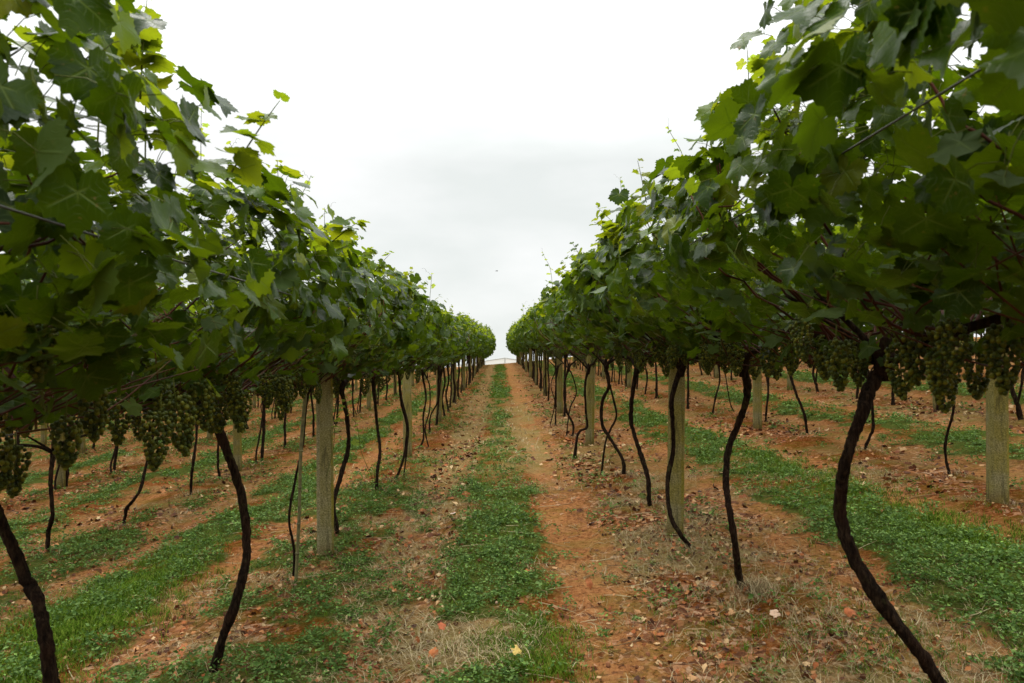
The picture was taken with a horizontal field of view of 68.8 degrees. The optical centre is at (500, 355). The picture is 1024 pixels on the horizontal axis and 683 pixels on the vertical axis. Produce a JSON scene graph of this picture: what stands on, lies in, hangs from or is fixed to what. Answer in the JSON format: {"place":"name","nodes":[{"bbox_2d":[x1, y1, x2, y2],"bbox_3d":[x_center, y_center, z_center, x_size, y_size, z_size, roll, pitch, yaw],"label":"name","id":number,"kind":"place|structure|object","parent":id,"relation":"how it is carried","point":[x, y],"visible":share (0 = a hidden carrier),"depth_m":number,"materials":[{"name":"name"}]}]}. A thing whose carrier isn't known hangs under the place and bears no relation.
{"place":"outdoors","nodes":[
{"label":"outdoors","id":0,"kind":"place"},
{"bbox_2d":[5,375,379,436],"bbox_3d":[-1.480,-0.193,30.501,0.006,0.873,69.002,0,0,0],"label":"trellis wire","id":1,"kind":"object","parent":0,"point":[115,418],"visible":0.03,"depth_m":2.90,"materials":[{"name":"grey"}]},
{"bbox_2d":[0,205,453,340],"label":"trellis wire","id":2,"kind":"object","parent":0,"point":[39,218],"visible":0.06,"depth_m":1.46,"materials":[{"name":"grey"}]},
{"bbox_2d":[445,358,524,366],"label":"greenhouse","id":3,"kind":"object","parent":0,"point":[499,361],"visible":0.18,"depth_m":112.00,"materials":[{"name":"white"}]},
{"bbox_2d":[0,0,998,364],"label":"sky","id":4,"kind":"structure","parent":0,"point":[475,140],"materials":[{"name":"white"}]},
{"bbox_2d":[0,337,1023,682],"bbox_3d":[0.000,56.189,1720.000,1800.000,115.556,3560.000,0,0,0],"label":"ground","id":5,"kind":"structure","parent":0,"point":[624,659],"depth_m":6.40,"materials":[{"name":"soil"}]},
{"bbox_2d":[0,256,37,426],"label":"grapevine","id":6,"kind":"object","parent":5,"relation":"on","point":[24,376],"visible":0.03,"depth_m":5.53,"materials":[{"name":"green plant"}]},
{"bbox_2d":[40,423,46,444],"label":"trellis post","id":7,"kind":"object","parent":5,"relation":"on","point":[43,440],"visible":0.23,"depth_m":19.94,"materials":[{"name":"wood"}]},
{"bbox_2d":[55,410,65,486],"bbox_3d":[-6.881,1.053,11.694,0.133,2.304,0.133,-1,0,-17],"label":"trellis post","id":8,"kind":"object","parent":5,"relation":"on","point":[61,479],"visible":0.08,"depth_m":11.64,"materials":[{"name":"wood"}]},
{"bbox_2d":[46,398,115,489],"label":"grapevine","id":9,"kind":"object","parent":5,"relation":"on","point":[67,474],"visible":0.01,"depth_m":11.54,"materials":[{"name":"brown plant"}]},
{"bbox_2d":[78,418,85,452],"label":"trellis post","id":10,"kind":"object","parent":5,"relation":"on","point":[83,447],"visible":0.15,"depth_m":16.95,"materials":[{"name":"wood"}]},
{"bbox_2d":[0,265,185,552],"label":"grapevine","id":11,"kind":"object","parent":5,"relation":"on","point":[50,486],"visible":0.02,"depth_m":6.84,"materials":[{"name":"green plant"}]},
{"bbox_2d":[109,419,118,471],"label":"grapevine","id":12,"kind":"object","parent":5,"relation":"on","point":[115,453],"visible":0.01,"depth_m":13.40,"materials":[{"name":"brown plant"}]},
{"bbox_2d":[0,0,238,423],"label":"grapevine","id":13,"kind":"object","parent":5,"relation":"on","point":[68,194],"visible":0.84,"depth_m":1.48,"materials":[{"name":"green plant"}]},
{"bbox_2d":[36,282,205,524],"bbox_3d":[-4.098,0.465,8.066,1.909,2.907,2.751,0,0,0],"label":"grapevine","id":14,"kind":"object","parent":5,"relation":"on","point":[129,504],"visible":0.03,"depth_m":8.01,"materials":[{"name":"green plant"}]},
{"bbox_2d":[177,643,185,658],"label":"fallen leaf","id":15,"kind":"object","parent":5,"relation":"on","point":[180,653],"visible":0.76,"depth_m":4.17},
{"bbox_2d":[0,0,380,682],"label":"grapevine","id":16,"kind":"object","parent":5,"relation":"on","point":[106,354],"visible":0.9,"depth_m":2.16,"materials":[{"name":"green plant"}]},
{"bbox_2d":[0,108,391,672],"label":"grapevine","id":17,"kind":"object","parent":5,"relation":"on","point":[291,321],"visible":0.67,"depth_m":3.39,"materials":[{"name":"green plant"}]},
{"bbox_2d":[140,278,255,494],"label":"grapevine","id":18,"kind":"object","parent":5,"relation":"on","point":[195,447],"visible":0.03,"depth_m":9.83,"materials":[{"name":"green plant"}]},
{"bbox_2d":[174,299,264,478],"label":"grapevine","id":19,"kind":"object","parent":5,"relation":"on","point":[218,461],"visible":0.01,"depth_m":11.21,"materials":[{"name":"green plant"}]},
{"bbox_2d":[233,402,241,470],"bbox_3d":[-4.231,0.853,11.998,0.133,2.304,0.133,-1,0,-17],"label":"trellis post","id":20,"kind":"object","parent":5,"relation":"on","point":[237,446],"visible":0.28,"depth_m":11.94,"materials":[{"name":"wood"}]},
{"bbox_2d":[246,319,295,463],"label":"grapevine","id":21,"kind":"object","parent":5,"relation":"on","point":[262,425],"visible":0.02,"depth_m":12.97,"materials":[{"name":"brown plant"}]},
{"bbox_2d":[158,202,414,580],"bbox_3d":[-1.468,0.320,5.403,1.500,2.791,2.878,0,0,0],"label":"grapevine","id":22,"kind":"object","parent":5,"relation":"on","point":[384,336],"visible":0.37,"depth_m":5.30,"materials":[{"name":"green plant"}]},
{"bbox_2d":[280,318,295,448],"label":"grapevine","id":23,"kind":"object","parent":5,"relation":"on","point":[284,427],"visible":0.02,"depth_m":14.69,"materials":[{"name":"brown plant"}]},
{"bbox_2d":[277,319,314,436],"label":"grapevine","id":24,"kind":"object","parent":5,"relation":"on","point":[313,425],"visible":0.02,"depth_m":16.57,"materials":[{"name":"brown plant"}]},
{"bbox_2d":[294,389,306,582],"bbox_3d":[-1.430,0.984,5.340,0.043,1.559,0.029,2,0,0],"label":"bamboo stake","id":25,"kind":"object","parent":5,"relation":"on","point":[298,523],"visible":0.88,"depth_m":5.33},
{"bbox_2d":[316,316,333,555],"bbox_3d":[-1.444,0.656,6.131,0.133,2.304,0.133,0,-1,-17],"label":"trellis post","id":26,"kind":"object","parent":5,"relation":"on","point":[325,480],"visible":0.56,"depth_m":6.07,"materials":[{"name":"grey wood"}]},
{"bbox_2d":[333,392,338,423],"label":"grapevine","id":27,"kind":"object","parent":5,"relation":"on","point":[337,402],"visible":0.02,"depth_m":19.57,"materials":[{"name":"brown plant"}]},
{"bbox_2d":[231,246,441,533],"bbox_3d":[-1.473,0.384,6.567,1.808,2.723,3.016,0,0,0],"label":"grapevine","id":28,"kind":"object","parent":5,"relation":"on","point":[420,331],"visible":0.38,"depth_m":6.80,"materials":[{"name":"green plant"}]},
{"bbox_2d":[352,319,360,416],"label":"grapevine","id":29,"kind":"object","parent":5,"relation":"on","point":[353,407],"visible":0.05,"depth_m":21.43,"materials":[{"name":"brown plant"}]},
{"bbox_2d":[357,382,361,413],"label":"grapevine","id":30,"kind":"object","parent":5,"relation":"on","point":[360,394],"visible":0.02,"depth_m":22.69,"materials":[{"name":"brown plant"}]},
{"bbox_2d":[367,380,370,408],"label":"trellis post","id":31,"kind":"object","parent":5,"relation":"on","point":[368,399],"visible":0.3,"depth_m":23.84,"materials":[{"name":"wood"}]},
{"bbox_2d":[336,277,452,489],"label":"grapevine","id":32,"kind":"object","parent":5,"relation":"on","point":[438,318],"visible":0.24,"depth_m":9.04,"materials":[{"name":"green plant"}]},
{"bbox_2d":[393,372,396,395],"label":"trellis post","id":33,"kind":"object","parent":5,"relation":"on","point":[394,383],"visible":0.38,"depth_m":29.80,"materials":[{"name":"wood"}]},
{"bbox_2d":[356,283,453,478],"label":"grapevine","id":34,"kind":"object","parent":5,"relation":"on","point":[426,355],"visible":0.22,"depth_m":9.91,"materials":[{"name":"green plant"}]},
{"bbox_2d":[402,362,411,456],"bbox_3d":[-1.512,0.649,12.051,0.133,2.304,0.133,-1,1,-17],"label":"trellis post","id":35,"kind":"object","parent":5,"relation":"on","point":[407,398],"visible":0.48,"depth_m":12.00,"materials":[{"name":"wood"}]},
{"bbox_2d":[394,268,464,448],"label":"grapevine","id":36,"kind":"object","parent":5,"relation":"on","point":[442,356],"visible":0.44,"depth_m":13.14,"materials":[{"name":"green plant"}]},
{"bbox_2d":[436,365,441,421],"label":"trellis post","id":37,"kind":"object","parent":5,"relation":"on","point":[440,411],"visible":0.33,"depth_m":17.99,"materials":[{"name":"wood"}]},
{"bbox_2d":[413,307,469,432],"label":"grapevine","id":38,"kind":"object","parent":5,"relation":"on","point":[464,327],"visible":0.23,"depth_m":15.40,"materials":[{"name":"green plant"}]},
{"bbox_2d":[426,310,477,411],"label":"grapevine","id":39,"kind":"object","parent":5,"relation":"on","point":[446,390],"visible":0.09,"depth_m":20.67,"materials":[{"name":"green plant"}]},
{"bbox_2d":[452,363,456,401],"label":"trellis post","id":40,"kind":"object","parent":5,"relation":"on","point":[453,385],"visible":0.29,"depth_m":23.91,"materials":[{"name":"wood"}]},
{"bbox_2d":[435,315,476,424],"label":"grapevine","id":41,"kind":"object","parent":5,"relation":"on","point":[470,344],"visible":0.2,"depth_m":17.16,"materials":[{"name":"green plant"}]},
{"bbox_2d":[438,305,473,415],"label":"grapevine","id":42,"kind":"object","parent":5,"relation":"on","point":[443,409],"visible":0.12,"depth_m":19.12,"materials":[{"name":"green plant"}]},
{"bbox_2d":[461,358,464,390],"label":"trellis post","id":43,"kind":"object","parent":5,"relation":"on","point":[463,376],"visible":0.36,"depth_m":29.84,"materials":[{"name":"wood"}]},
{"bbox_2d":[449,312,481,407],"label":"grapevine","id":44,"kind":"object","parent":5,"relation":"on","point":[467,316],"visible":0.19,"depth_m":22.14,"materials":[{"name":"green plant"}]},
{"bbox_2d":[453,313,481,403],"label":"grapevine","id":45,"kind":"object","parent":5,"relation":"on","point":[479,337],"visible":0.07,"depth_m":23.57,"materials":[{"name":"green plant"}]},
{"bbox_2d":[457,319,482,398],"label":"grapevine","id":46,"kind":"object","parent":5,"relation":"on","point":[468,354],"visible":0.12,"depth_m":25.41,"materials":[{"name":"green plant"}]},
{"bbox_2d":[457,316,483,395],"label":"grapevine","id":47,"kind":"object","parent":5,"relation":"on","point":[474,349],"visible":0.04,"depth_m":26.80,"materials":[{"name":"green plant"}]},
{"bbox_2d":[460,320,486,392],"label":"grapevine","id":48,"kind":"object","parent":5,"relation":"on","point":[484,339],"visible":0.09,"depth_m":28.53,"materials":[{"name":"green plant"}]},
{"bbox_2d":[465,327,486,387],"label":"grapevine","id":49,"kind":"object","parent":5,"relation":"on","point":[467,363],"visible":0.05,"depth_m":31.60,"materials":[{"name":"brown plant"}]},
{"bbox_2d":[466,324,488,380],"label":"grapevine","id":50,"kind":"object","parent":5,"relation":"on","point":[477,353],"visible":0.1,"depth_m":36.62,"materials":[{"name":"green plant"}]},
{"bbox_2d":[468,325,488,384],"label":"grapevine","id":51,"kind":"object","parent":5,"relation":"on","point":[468,363],"visible":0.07,"depth_m":33.23,"materials":[{"name":"green plant"}]},
{"bbox_2d":[479,324,494,358],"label":"grapevine","id":52,"kind":"object","parent":5,"relation":"on","point":[488,351],"visible":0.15,"depth_m":54.30,"materials":[{"name":"green plant"}]},
{"bbox_2d":[0,338,1023,682],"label":"weeds","id":53,"kind":"object","parent":5,"relation":"on","point":[494,520],"visible":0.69,"depth_m":5.90,"materials":[{"name":"green plant"}]},
{"bbox_2d":[0,377,1023,682],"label":"straw","id":54,"kind":"object","parent":5,"relation":"on","point":[754,587],"visible":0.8,"depth_m":4.37,"materials":[{"name":"plant"}]},
{"bbox_2d":[428,647,438,657],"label":"fallen leaf","id":55,"kind":"object","parent":54,"relation":"on","point":[433,652],"visible":0.98,"depth_m":3.88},
{"bbox_2d":[769,609,780,616],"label":"fallen leaf","id":56,"kind":"object","parent":54,"relation":"on","point":[774,613],"visible":1,"depth_m":4.04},
{"bbox_2d":[844,607,855,617],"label":"fallen leaf","id":57,"kind":"object","parent":54,"relation":"on","point":[848,612],"visible":1,"depth_m":4.05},
{"bbox_2d":[0,414,1023,682],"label":"leaf litter","id":58,"kind":"object","parent":5,"relation":"on","point":[694,652],"visible":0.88,"depth_m":4.55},
{"bbox_2d":[506,322,518,355],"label":"grapevine","id":59,"kind":"object","parent":5,"relation":"on","point":[517,351],"visible":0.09,"depth_m":54.96,"materials":[{"name":"green plant"}]},
{"bbox_2d":[2,357,1023,563],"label":"leaf litter","id":60,"kind":"object","parent":5,"relation":"on","point":[687,496],"visible":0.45,"depth_m":9.87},
{"bbox_2d":[510,645,521,654],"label":"fallen leaf","id":61,"kind":"object","parent":5,"relation":"on","point":[517,650],"visible":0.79,"depth_m":3.81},
{"bbox_2d":[511,330,528,353],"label":"grapevine","id":62,"kind":"object","parent":5,"relation":"on","point":[521,347],"visible":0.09,"depth_m":37.63,"materials":[{"name":"green plant"}]},
{"bbox_2d":[513,326,534,382],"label":"grapevine","id":63,"kind":"object","parent":5,"relation":"on","point":[534,353],"visible":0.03,"depth_m":31.02,"materials":[{"name":"green plant"}]},
{"bbox_2d":[513,320,537,384],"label":"grapevine","id":64,"kind":"object","parent":5,"relation":"on","point":[516,325],"visible":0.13,"depth_m":29.56,"materials":[{"name":"green plant"}]},
{"bbox_2d":[525,354,527,371],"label":"trellis post","id":65,"kind":"object","parent":5,"relation":"on","point":[526,360],"visible":0.39,"depth_m":41.60,"materials":[{"name":"wood"}]},
{"bbox_2d":[515,317,541,390],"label":"grapevine","id":66,"kind":"object","parent":5,"relation":"on","point":[517,337],"visible":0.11,"depth_m":26.29,"materials":[{"name":"green plant"}]},
{"bbox_2d":[529,348,531,377],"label":"trellis post","id":67,"kind":"object","parent":5,"relation":"on","point":[530,363],"visible":0.5,"depth_m":35.63,"materials":[{"name":"wood"}]},
{"bbox_2d":[517,314,547,371],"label":"grapevine","id":68,"kind":"object","parent":5,"relation":"on","point":[520,322],"visible":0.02,"depth_m":24.92,"materials":[{"name":"green plant"}]},
{"bbox_2d":[520,307,551,395],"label":"grapevine","id":69,"kind":"object","parent":5,"relation":"on","point":[538,354],"visible":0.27,"depth_m":23.34,"materials":[{"name":"green plant"}]},
{"bbox_2d":[535,348,537,384],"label":"trellis post","id":70,"kind":"object","parent":5,"relation":"on","point":[535,368],"visible":0.45,"depth_m":29.70,"materials":[{"name":"wood"}]},
{"bbox_2d":[520,316,553,400],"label":"grapevine","id":71,"kind":"object","parent":5,"relation":"on","point":[529,343],"visible":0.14,"depth_m":21.66,"materials":[{"name":"green plant"}]},
{"bbox_2d":[520,310,556,405],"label":"grapevine","id":72,"kind":"object","parent":5,"relation":"on","point":[525,319],"visible":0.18,"depth_m":20.02,"materials":[{"name":"green plant"}]},
{"bbox_2d":[525,300,563,357],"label":"grapevine","id":73,"kind":"object","parent":5,"relation":"on","point":[531,308],"visible":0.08,"depth_m":18.78,"materials":[{"name":"green plant"}]},
{"bbox_2d":[543,350,547,395],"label":"trellis post","id":74,"kind":"object","parent":5,"relation":"on","point":[544,394],"visible":0.44,"depth_m":23.74,"materials":[{"name":"wood"}]},
{"bbox_2d":[525,299,569,416],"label":"grapevine","id":75,"kind":"object","parent":5,"relation":"on","point":[528,331],"visible":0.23,"depth_m":16.82,"materials":[{"name":"green plant"}]},
{"bbox_2d":[556,353,562,412],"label":"trellis post","id":76,"kind":"object","parent":5,"relation":"on","point":[560,391],"visible":0.47,"depth_m":17.80,"materials":[{"name":"wood"}]},
{"bbox_2d":[521,300,614,425],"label":"grapevine","id":77,"kind":"object","parent":5,"relation":"on","point":[533,315],"visible":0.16,"depth_m":15.10,"materials":[{"name":"green plant"}]},
{"bbox_2d":[534,252,616,435],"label":"grapevine","id":78,"kind":"object","parent":5,"relation":"on","point":[539,331],"visible":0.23,"depth_m":13.24,"materials":[{"name":"green plant"}]},
{"bbox_2d":[585,578,592,588],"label":"fallen leaf","id":79,"kind":"object","parent":5,"relation":"on","point":[589,583],"visible":1,"depth_m":4.91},
{"bbox_2d":[585,319,594,445],"bbox_3d":[1.424,0.423,11.885,0.133,2.304,0.133,1,1,14],"label":"trellis post","id":80,"kind":"object","parent":5,"relation":"on","point":[590,400],"visible":0.4,"depth_m":11.83,"materials":[{"name":"wood"}]},
{"bbox_2d":[537,280,643,458],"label":"grapevine","id":81,"kind":"object","parent":5,"relation":"on","point":[545,295],"visible":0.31,"depth_m":10.61,"materials":[{"name":"green plant"}]},
{"bbox_2d":[545,248,699,474],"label":"grapevine","id":82,"kind":"object","parent":5,"relation":"on","point":[572,340],"visible":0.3,"depth_m":8.87,"materials":[{"name":"green plant"}]},
{"bbox_2d":[627,364,631,387],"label":"trellis post","id":83,"kind":"object","parent":5,"relation":"on","point":[629,380],"visible":0.21,"depth_m":23.74,"materials":[{"name":"wood"}]},
{"bbox_2d":[633,297,647,393],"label":"grapevine","id":84,"kind":"object","parent":5,"relation":"on","point":[646,378],"depth_m":21.11,"materials":[{"name":"brown plant"}]},
{"bbox_2d":[635,297,658,398],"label":"grapevine","id":85,"kind":"object","parent":5,"relation":"on","point":[656,387],"visible":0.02,"depth_m":19.36,"materials":[{"name":"brown plant"}]},
{"bbox_2d":[554,177,753,505],"bbox_3d":[1.417,-0.004,7.089,1.863,3.020,2.392,0,0,0],"label":"grapevine","id":86,"kind":"object","parent":5,"relation":"on","point":[619,352],"visible":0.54,"depth_m":6.96,"materials":[{"name":"green plant"}]},
{"bbox_2d":[666,299,684,535],"bbox_3d":[1.397,0.436,5.955,0.133,2.304,0.133,1,0,14],"label":"trellis post","id":87,"kind":"object","parent":5,"relation":"on","point":[677,490],"visible":0.47,"depth_m":5.89,"materials":[{"name":"wood"}]},
{"bbox_2d":[686,364,689,408],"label":"grapevine","id":88,"kind":"object","parent":5,"relation":"on","point":[688,393],"visible":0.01,"depth_m":16.12,"materials":[{"name":"brown plant"}]},
{"bbox_2d":[560,199,853,547],"bbox_3d":[1.425,0.157,5.695,1.912,2.689,2.850,0,0,0],"label":"grapevine","id":89,"kind":"object","parent":5,"relation":"on","point":[667,362],"visible":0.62,"depth_m":5.45,"materials":[{"name":"green plant"}]},
{"bbox_2d":[712,285,758,412],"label":"grapevine","id":90,"kind":"object","parent":5,"relation":"on","point":[715,397],"visible":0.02,"depth_m":14.62,"materials":[{"name":"brown plant"}]},
{"bbox_2d":[713,251,768,421],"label":"grapevine","id":91,"kind":"object","parent":5,"relation":"on","point":[766,407],"depth_m":12.73,"materials":[{"name":"brown plant"}]},
{"bbox_2d":[586,119,920,589],"bbox_3d":[1.423,0.072,4.783,1.889,2.871,3.016,0,0,0],"label":"grapevine","id":92,"kind":"object","parent":5,"relation":"on","point":[668,314],"visible":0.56,"depth_m":4.20,"materials":[{"name":"green plant"}]},
{"bbox_2d":[753,366,761,428],"bbox_3d":[4.079,0.165,11.917,0.133,2.304,0.133,0,-1,14],"label":"trellis post","id":93,"kind":"object","parent":5,"relation":"on","point":[757,403],"visible":0.34,"depth_m":11.85,"materials":[{"name":"wood"}]},
{"bbox_2d":[734,241,823,433],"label":"grapevine","id":94,"kind":"object","parent":5,"relation":"on","point":[800,404],"visible":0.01,"depth_m":10.73,"materials":[{"name":"brown plant"}]},
{"bbox_2d":[787,371,792,389],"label":"trellis post","id":95,"kind":"object","parent":5,"relation":"on","point":[789,384],"visible":0.12,"depth_m":17.49,"materials":[{"name":"concrete"}]},
{"bbox_2d":[812,365,818,392],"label":"grapevine","id":96,"kind":"object","parent":5,"relation":"on","point":[814,377],"visible":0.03,"depth_m":16.14,"materials":[{"name":"brown plant"}]},
{"bbox_2d":[644,0,1023,682],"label":"grapevine","id":97,"kind":"object","parent":5,"relation":"on","point":[960,296],"visible":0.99,"depth_m":2.45,"materials":[{"name":"green plant"}]},
{"bbox_2d":[752,217,916,449],"bbox_3d":[4.112,-0.273,8.806,1.709,3.152,2.618,0,0,0],"label":"grapevine","id":98,"kind":"object","parent":5,"relation":"on","point":[872,412],"visible":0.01,"depth_m":8.89,"materials":[{"name":"brown plant"}]},
{"bbox_2d":[703,0,1023,326],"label":"grapevine","id":99,"kind":"object","parent":5,"relation":"on","point":[828,77],"visible":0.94,"depth_m":1.45,"materials":[{"name":"green plant"}]},
{"bbox_2d":[891,309,926,404],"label":"grapevine","id":100,"kind":"object","parent":5,"relation":"on","point":[892,398],"depth_m":12.87,"materials":[{"name":"brown plant"}]},
{"bbox_2d":[825,213,999,473],"bbox_3d":[4.076,-0.214,7.114,1.748,2.956,2.218,0,0,0],"label":"grapevine","id":101,"kind":"object","parent":5,"relation":"on","point":[871,248],"visible":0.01,"depth_m":7.10,"materials":[{"name":"green plant"}]},
{"bbox_2d":[921,202,1013,345],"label":"grapevine","id":102,"kind":"object","parent":5,"relation":"on","point":[1007,216],"visible":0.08,"depth_m":5.85,"materials":[{"name":"green plant"}]},
{"bbox_2d":[986,314,1008,504],"bbox_3d":[3.954,0.190,5.967,0.133,2.304,0.133,0,-1,14],"label":"trellis post","id":103,"kind":"object","parent":5,"relation":"on","point":[997,442],"visible":0.35,"depth_m":5.90,"materials":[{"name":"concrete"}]},
{"bbox_2d":[983,313,1023,419],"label":"grapevine","id":104,"kind":"object","parent":5,"relation":"on","point":[1016,400],"visible":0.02,"depth_m":9.91,"materials":[{"name":"brown plant"}]},
{"bbox_2d":[0,361,1023,682],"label":"grass","id":105,"kind":"structure","parent":0,"point":[74,627],"depth_m":4.88,"materials":[{"name":"plant"}]},
{"bbox_2d":[1,469,1023,682],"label":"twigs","id":106,"kind":"object","parent":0,"point":[568,586],"visible":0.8,"depth_m":5.17,"materials":[{"name":"wood"}]},
{"bbox_2d":[5,451,1023,682],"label":"fallen leaves","id":107,"kind":"object","parent":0,"point":[647,653],"visible":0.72,"depth_m":5.30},
{"bbox_2d":[606,68,981,291],"bbox_3d":[0.810,-0.909,30.501,0.006,0.873,69.002,0,0,0],"label":"trellis wire","id":108,"kind":"object","parent":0,"point":[924,103],"visible":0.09,"depth_m":1.50,"materials":[{"name":"grey"}]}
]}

